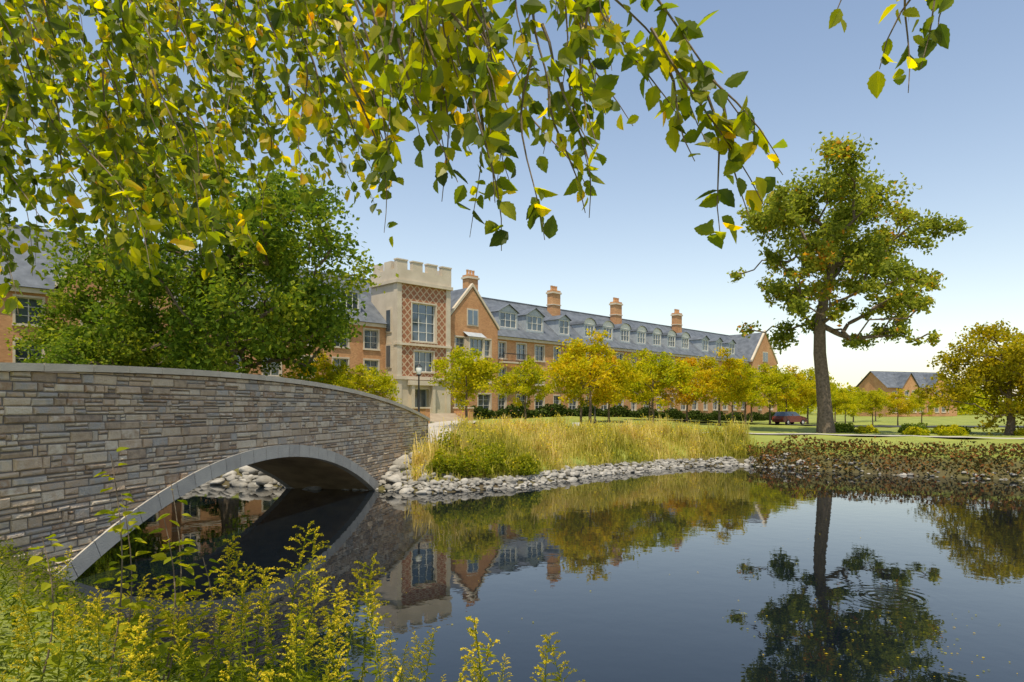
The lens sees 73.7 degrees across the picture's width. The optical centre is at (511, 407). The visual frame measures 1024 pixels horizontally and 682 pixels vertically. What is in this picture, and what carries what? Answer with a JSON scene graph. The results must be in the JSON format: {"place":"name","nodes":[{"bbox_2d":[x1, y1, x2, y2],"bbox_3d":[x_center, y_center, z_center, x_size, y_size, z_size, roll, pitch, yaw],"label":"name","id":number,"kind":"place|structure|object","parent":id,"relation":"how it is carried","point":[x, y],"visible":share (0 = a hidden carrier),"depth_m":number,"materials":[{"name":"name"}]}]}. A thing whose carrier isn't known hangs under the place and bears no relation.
{"place":"outdoors","nodes":[
{"label":"outdoors","id":0,"kind":"place"},
{"bbox_2d":[0,408,1023,681],"bbox_3d":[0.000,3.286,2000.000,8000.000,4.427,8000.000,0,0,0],"label":"ground","id":1,"kind":"structure","parent":0,"point":[764,432],"depth_m":43.22,"materials":[{"name":"green plant"}]},
{"bbox_2d":[26,534,78,681],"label":"wild sapling","id":2,"kind":"object","parent":1,"relation":"on","point":[51,606],"visible":0.89,"depth_m":5.01,"materials":[{"name":"green plant"}]},
{"bbox_2d":[4,282,175,366],"bbox_3d":[-29.406,-2.853,47.827,12.588,10.783,10.548,0,0,42],"label":"maple tree","id":3,"kind":"object","parent":1,"relation":"on","point":[64,306],"visible":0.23,"depth_m":45.42,"materials":[{"name":"green plant"}]},
{"bbox_2d":[31,321,190,368],"bbox_3d":[-24.564,-1.159,42.332,9.626,8.246,8.066,0,0,-36],"label":"maple tree","id":4,"kind":"object","parent":1,"relation":"on","point":[64,355],"visible":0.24,"depth_m":40.76,"materials":[{"name":"green plant"}]},
{"bbox_2d":[92,447,145,671],"bbox_3d":[-2.953,1.252,5.121,0.387,1.902,0.307,0,0,32],"label":"wild sapling","id":5,"kind":"object","parent":1,"relation":"on","point":[121,531],"visible":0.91,"depth_m":5.12,"materials":[{"name":"green plant"}]},
{"bbox_2d":[104,493,156,681],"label":"wild sapling","id":6,"kind":"object","parent":1,"relation":"on","point":[136,617],"visible":0.81,"depth_m":5.53,"materials":[{"name":"green plant"}]},
{"bbox_2d":[149,518,194,681],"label":"wild sapling","id":7,"kind":"object","parent":1,"relation":"on","point":[163,647],"visible":0.9,"depth_m":5.33,"materials":[{"name":"green plant"}]},
{"bbox_2d":[155,479,203,681],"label":"wild sapling","id":8,"kind":"object","parent":1,"relation":"on","point":[189,550],"visible":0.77,"depth_m":5.62,"materials":[{"name":"green plant"}]},
{"bbox_2d":[0,535,379,681],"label":"plants","id":9,"kind":"object","parent":1,"relation":"on","point":[161,664],"visible":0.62,"depth_m":7.09,"materials":[{"name":"green plant"}]},
{"bbox_2d":[19,122,398,381],"bbox_3d":[-20.099,-8.095,44.509,22.270,21.598,21.864,0,0,0],"label":"maple tree","id":10,"kind":"object","parent":1,"relation":"on","point":[214,307],"visible":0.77,"depth_m":42.48,"materials":[{"name":"green plant"}]},
{"bbox_2d":[189,557,232,677],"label":"wild sapling","id":11,"kind":"object","parent":1,"relation":"on","point":[204,659],"visible":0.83,"depth_m":5.22,"materials":[{"name":"green plant"}]},
{"bbox_2d":[0,362,429,581],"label":"stone arch bridge","id":12,"kind":"structure","parent":1,"relation":"on","point":[66,430],"depth_m":18.21,"materials":[{"name":"grey stone"}]},
{"bbox_2d":[0,521,586,681],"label":"goldenrod patch","id":13,"kind":"object","parent":1,"relation":"on","point":[290,652],"visible":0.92,"depth_m":4.27,"materials":[{"name":"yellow plant"}]},
{"bbox_2d":[279,351,358,382],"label":"honey locust tree","id":14,"kind":"object","parent":1,"relation":"on","point":[324,365],"visible":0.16,"depth_m":54.86,"materials":[{"name":"green plant"}]},
{"bbox_2d":[308,360,365,391],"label":"honey locust tree","id":15,"kind":"object","parent":1,"relation":"on","point":[343,368],"visible":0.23,"depth_m":51.73,"materials":[{"name":"green plant"}]},
{"bbox_2d":[332,363,401,403],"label":"honey locust tree","id":16,"kind":"object","parent":1,"relation":"on","point":[384,388],"visible":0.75,"depth_m":49.62,"materials":[{"name":"green plant"}]},
{"bbox_2d":[0,224,777,415],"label":"brick college building","id":17,"kind":"structure","parent":1,"relation":"on","point":[416,314],"depth_m":76.81,"materials":[{"name":"brick"}]},
{"bbox_2d":[416,363,421,411],"bbox_3d":[-6.550,-0.562,48.000,0.457,5.140,0.480,0,0,0],"label":"street lamp","id":18,"kind":"object","parent":1,"relation":"on","point":[418,369],"visible":0.77,"depth_m":47.94,"materials":[{"name":"black metal"}]},
{"bbox_2d":[410,407,473,423],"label":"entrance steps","id":19,"kind":"structure","parent":1,"relation":"on","point":[435,417],"depth_m":70.18,"materials":[{"name":"stone"}]},
{"bbox_2d":[424,447,462,474],"bbox_3d":[-3.387,2.678,34.269,1.995,1.387,2.172,0,0,0],"label":"wild shrub","id":20,"kind":"object","parent":1,"relation":"on","point":[446,462],"visible":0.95,"depth_m":33.77,"materials":[{"name":"green plant"}]},
{"bbox_2d":[428,421,474,441],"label":"paved walk","id":21,"kind":"structure","parent":1,"relation":"on","point":[434,426],"depth_m":57.68,"materials":[{"name":"beige concrete"}]},
{"bbox_2d":[431,428,476,454],"bbox_3d":[-3.247,2.217,36.478,2.893,2.392,2.942,0,0,0],"label":"wild shrub","id":22,"kind":"object","parent":1,"relation":"on","point":[445,440],"visible":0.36,"depth_m":36.21,"materials":[{"name":"green plant"}]},
{"bbox_2d":[428,345,506,424],"bbox_3d":[-3.717,-1.618,58.154,6.701,7.557,6.773,0,0,0],"label":"honey locust tree","id":23,"kind":"object","parent":1,"relation":"on","point":[473,380],"visible":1,"depth_m":56.87,"materials":[{"name":"yellow plant"}]},
{"bbox_2d":[454,446,492,475],"bbox_3d":[-2.041,2.785,34.693,2.230,1.730,2.409,0,0,0],"label":"wild shrub","id":24,"kind":"object","parent":1,"relation":"on","point":[475,463],"visible":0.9,"depth_m":34.15,"materials":[{"name":"green plant"}]},
{"bbox_2d":[0,0,953,316],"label":"birch tree","id":25,"kind":"object","parent":1,"relation":"on","point":[426,70],"visible":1,"depth_m":3.12,"materials":[{"name":"green plant"}]},
{"bbox_2d":[471,440,509,470],"bbox_3d":[-1.199,2.523,35.886,2.253,1.668,2.519,0,0,0],"label":"wild shrub","id":26,"kind":"object","parent":1,"relation":"on","point":[501,461],"visible":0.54,"depth_m":35.65,"materials":[{"name":"green plant"}]},
{"bbox_2d":[489,355,556,419],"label":"honey locust tree","id":27,"kind":"object","parent":1,"relation":"on","point":[526,387],"visible":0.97,"depth_m":65.25,"materials":[{"name":"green plant"}]},
{"bbox_2d":[509,451,542,475],"bbox_3d":[0.543,2.956,36.353,2.070,1.379,1.937,0,0,15],"label":"wild shrub","id":28,"kind":"object","parent":1,"relation":"on","point":[529,468],"visible":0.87,"depth_m":36.03,"materials":[{"name":"green plant"}]},
{"bbox_2d":[541,342,615,422],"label":"honey locust tree","id":29,"kind":"object","parent":1,"relation":"on","point":[558,383],"visible":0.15,"depth_m":60.47,"materials":[{"name":"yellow plant"}]},
{"bbox_2d":[403,411,763,481],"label":"meadow grass","id":30,"kind":"structure","parent":1,"relation":"on","point":[553,444],"depth_m":44.90,"materials":[{"name":"yellow plant"}]},
{"bbox_2d":[532,328,651,422],"bbox_3d":[6.901,-2.140,58.037,9.864,9.164,8.109,0,0,-15],"label":"honey locust tree","id":31,"kind":"object","parent":1,"relation":"on","point":[575,369],"visible":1,"depth_m":56.73,"materials":[{"name":"yellow plant"}]},
{"bbox_2d":[594,390,596,423],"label":"street lamp","id":32,"kind":"object","parent":1,"relation":"on","point":[595,413],"visible":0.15,"depth_m":69.95,"materials":[{"name":"black metal"}]},
{"bbox_2d":[588,355,636,422],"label":"honey locust tree","id":33,"kind":"object","parent":1,"relation":"on","point":[613,360],"visible":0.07,"depth_m":73.40,"materials":[{"name":"yellow plant"}]},
{"bbox_2d":[202,451,1023,493],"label":"shoreline rocks","id":34,"kind":"object","parent":1,"relation":"on","point":[394,477],"visible":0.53,"depth_m":35.44,"materials":[{"name":"grey stone"}]},
{"bbox_2d":[470,403,775,420],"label":"clipped hedge","id":35,"kind":"object","parent":1,"relation":"on","point":[615,411],"visible":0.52,"depth_m":93.94,"materials":[{"name":"green plant"}]},
{"bbox_2d":[627,369,679,420],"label":"honey locust tree","id":36,"kind":"object","parent":1,"relation":"on","point":[663,396],"visible":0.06,"depth_m":81.84,"materials":[{"name":"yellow plant"}]},
{"bbox_2d":[620,348,700,423],"bbox_3d":[13.284,-1.651,64.256,7.294,7.963,7.997,0,0,-30],"label":"honey locust tree","id":37,"kind":"object","parent":1,"relation":"on","point":[667,375],"visible":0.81,"depth_m":63.03,"materials":[{"name":"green plant"}]},
{"bbox_2d":[664,357,713,421],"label":"honey locust tree","id":38,"kind":"object","parent":1,"relation":"on","point":[688,400],"visible":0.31,"depth_m":79.38,"materials":[{"name":"yellow plant"}]},
{"bbox_2d":[686,347,757,425],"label":"honey locust tree","id":39,"kind":"object","parent":1,"relation":"on","point":[726,373],"visible":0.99,"depth_m":72.99,"materials":[{"name":"yellow plant"}]},
{"bbox_2d":[707,372,760,421],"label":"honey locust tree","id":40,"kind":"object","parent":1,"relation":"on","point":[738,406],"visible":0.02,"depth_m":95.87,"materials":[{"name":"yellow plant"}]},
{"bbox_2d":[714,363,784,423],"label":"honey locust tree","id":41,"kind":"object","parent":1,"relation":"on","point":[759,388],"visible":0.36,"depth_m":81.43,"materials":[{"name":"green plant"}]},
{"bbox_2d":[735,366,766,422],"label":"honey locust tree","id":42,"kind":"object","parent":1,"relation":"on","point":[751,419],"visible":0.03,"depth_m":103.85,"materials":[{"name":"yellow plant"}]},
{"bbox_2d":[744,362,799,423],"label":"honey locust tree","id":43,"kind":"object","parent":1,"relation":"on","point":[783,380],"visible":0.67,"depth_m":85.33,"materials":[{"name":"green plant"}]},
{"bbox_2d":[761,365,815,411],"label":"honey locust tree","id":44,"kind":"object","parent":1,"relation":"on","point":[803,400],"visible":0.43,"depth_m":90.95,"materials":[{"name":"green plant"}]},
{"bbox_2d":[788,367,838,424],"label":"honey locust tree","id":45,"kind":"object","parent":1,"relation":"on","point":[810,373],"visible":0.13,"depth_m":96.58,"materials":[{"name":"green plant"}]},
{"bbox_2d":[806,373,846,404],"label":"honey locust tree","id":46,"kind":"object","parent":1,"relation":"on","point":[831,387],"visible":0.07,"depth_m":102.39,"materials":[{"name":"green plant"}]},
{"bbox_2d":[834,422,854,432],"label":"lawn shrub","id":47,"kind":"object","parent":1,"relation":"on","point":[839,427],"visible":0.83,"depth_m":61.80,"materials":[{"name":"green plant"}]},
{"bbox_2d":[831,388,858,422],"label":"honey locust tree","id":48,"kind":"object","parent":1,"relation":"on","point":[834,410],"visible":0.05,"depth_m":111.17,"materials":[{"name":"green plant"}]},
{"bbox_2d":[831,387,864,423],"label":"honey locust tree","id":49,"kind":"object","parent":1,"relation":"on","point":[846,404],"visible":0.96,"depth_m":83.61,"materials":[{"name":"green plant"}]},
{"bbox_2d":[726,131,972,432],"bbox_3d":[29.432,-9.459,60.214,18.364,24.055,20.417,0,0,0],"label":"oak tree","id":50,"kind":"object","parent":1,"relation":"on","point":[826,251],"visible":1,"depth_m":57.71,"materials":[{"name":"green plant"}]},
{"bbox_2d":[837,385,867,421],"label":"honey locust tree","id":51,"kind":"object","parent":1,"relation":"on","point":[856,392],"visible":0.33,"depth_m":115.24,"materials":[{"name":"green plant"}]},
{"bbox_2d":[702,432,1023,438],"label":"footpath","id":52,"kind":"structure","parent":1,"relation":"on","point":[882,435],"depth_m":54.08,"materials":[{"name":"grey concrete"}]},
{"bbox_2d":[853,424,880,432],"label":"lawn shrub","id":53,"kind":"object","parent":1,"relation":"on","point":[867,429],"visible":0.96,"depth_m":60.45,"materials":[{"name":"green plant"}]},
{"bbox_2d":[855,390,891,424],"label":"honey locust tree","id":54,"kind":"object","parent":1,"relation":"on","point":[871,403],"visible":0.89,"depth_m":87.68,"materials":[{"name":"green plant"}]},
{"bbox_2d":[862,388,891,420],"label":"honey locust tree","id":55,"kind":"object","parent":1,"relation":"on","point":[879,390],"visible":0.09,"depth_m":121.81,"materials":[{"name":"green plant"}]},
{"bbox_2d":[740,434,1023,479],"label":"ground cover hedge","id":56,"kind":"object","parent":1,"relation":"on","point":[854,445],"visible":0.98,"depth_m":41.59,"materials":[{"name":"green plant"}]},
{"bbox_2d":[777,378,1019,414],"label":"distant trees","id":57,"kind":"object","parent":1,"relation":"on","point":[967,410],"visible":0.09,"depth_m":225.87,"materials":[{"name":"green plant"}]},
{"bbox_2d":[879,388,921,424],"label":"honey locust tree","id":58,"kind":"object","parent":1,"relation":"on","point":[895,406],"visible":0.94,"depth_m":91.50,"materials":[{"name":"yellow plant"}]},
{"bbox_2d":[896,422,931,433],"bbox_3d":[36.446,1.909,61.837,2.652,1.348,2.651,0,0,0],"label":"lawn shrub","id":59,"kind":"object","parent":1,"relation":"on","point":[904,427],"visible":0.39,"depth_m":61.66,"materials":[{"name":"green plant"}]},
{"bbox_2d":[900,426,929,435],"bbox_3d":[33.728,2.006,57.019,1.976,0.930,2.054,0,0,-44],"label":"lawn shrub","id":60,"kind":"object","parent":1,"relation":"on","point":[914,430],"visible":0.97,"depth_m":56.67,"materials":[{"name":"green plant"}]},
{"bbox_2d":[905,388,940,422],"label":"honey locust tree","id":61,"kind":"object","parent":1,"relation":"on","point":[931,406],"visible":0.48,"depth_m":94.63,"materials":[{"name":"green plant"}]},
{"bbox_2d":[931,425,948,432],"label":"lawn shrub","id":62,"kind":"object","parent":1,"relation":"on","point":[936,427],"visible":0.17,"depth_m":62.91,"materials":[{"name":"green plant"}]},
{"bbox_2d":[934,424,968,435],"bbox_3d":[37.796,1.968,58.540,2.688,1.113,2.458,0,0,0],"label":"lawn shrub","id":63,"kind":"object","parent":1,"relation":"on","point":[951,430],"visible":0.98,"depth_m":58.05,"materials":[{"name":"green plant"}]},
{"bbox_2d":[947,425,973,433],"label":"lawn shrub","id":64,"kind":"object","parent":1,"relation":"on","point":[968,430],"visible":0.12,"depth_m":63.27,"materials":[{"name":"green plant"}]},
{"bbox_2d":[907,320,1023,434],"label":"autumn elm tree","id":65,"kind":"object","parent":1,"relation":"on","point":[997,371],"visible":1,"depth_m":60.62,"materials":[{"name":"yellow plant"}]},
{"bbox_2d":[1014,429,1023,435],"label":"lawn shrub","id":66,"kind":"object","parent":1,"relation":"on","point":[1019,433],"visible":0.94,"depth_m":58.46,"materials":[{"name":"green plant"}]},
{"bbox_2d":[0,0,1023,407],"label":"sky","id":67,"kind":"structure","parent":0,"point":[957,134],"materials":[{"name":"blue"}]},
{"bbox_2d":[68,466,1023,681],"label":"pond water","id":68,"kind":"structure","parent":0,"point":[635,577],"depth_m":16.56,"materials":[{"name":"blue liquid"}]},
{"bbox_2d":[669,419,1022,426],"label":"road","id":69,"kind":"structure","parent":0,"point":[854,425],"depth_m":85.51,"materials":[{"name":"grey asphalt"}]},
{"bbox_2d":[772,412,806,424],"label":"parked car","id":70,"kind":"object","parent":69,"relation":"on","point":[786,417],"visible":0.93,"depth_m":89.11,"materials":[{"name":"paint"}]},
{"bbox_2d":[855,371,956,416],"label":"brick house","id":71,"kind":"structure","parent":0,"point":[888,381],"depth_m":186.30,"materials":[{"name":"brick"}]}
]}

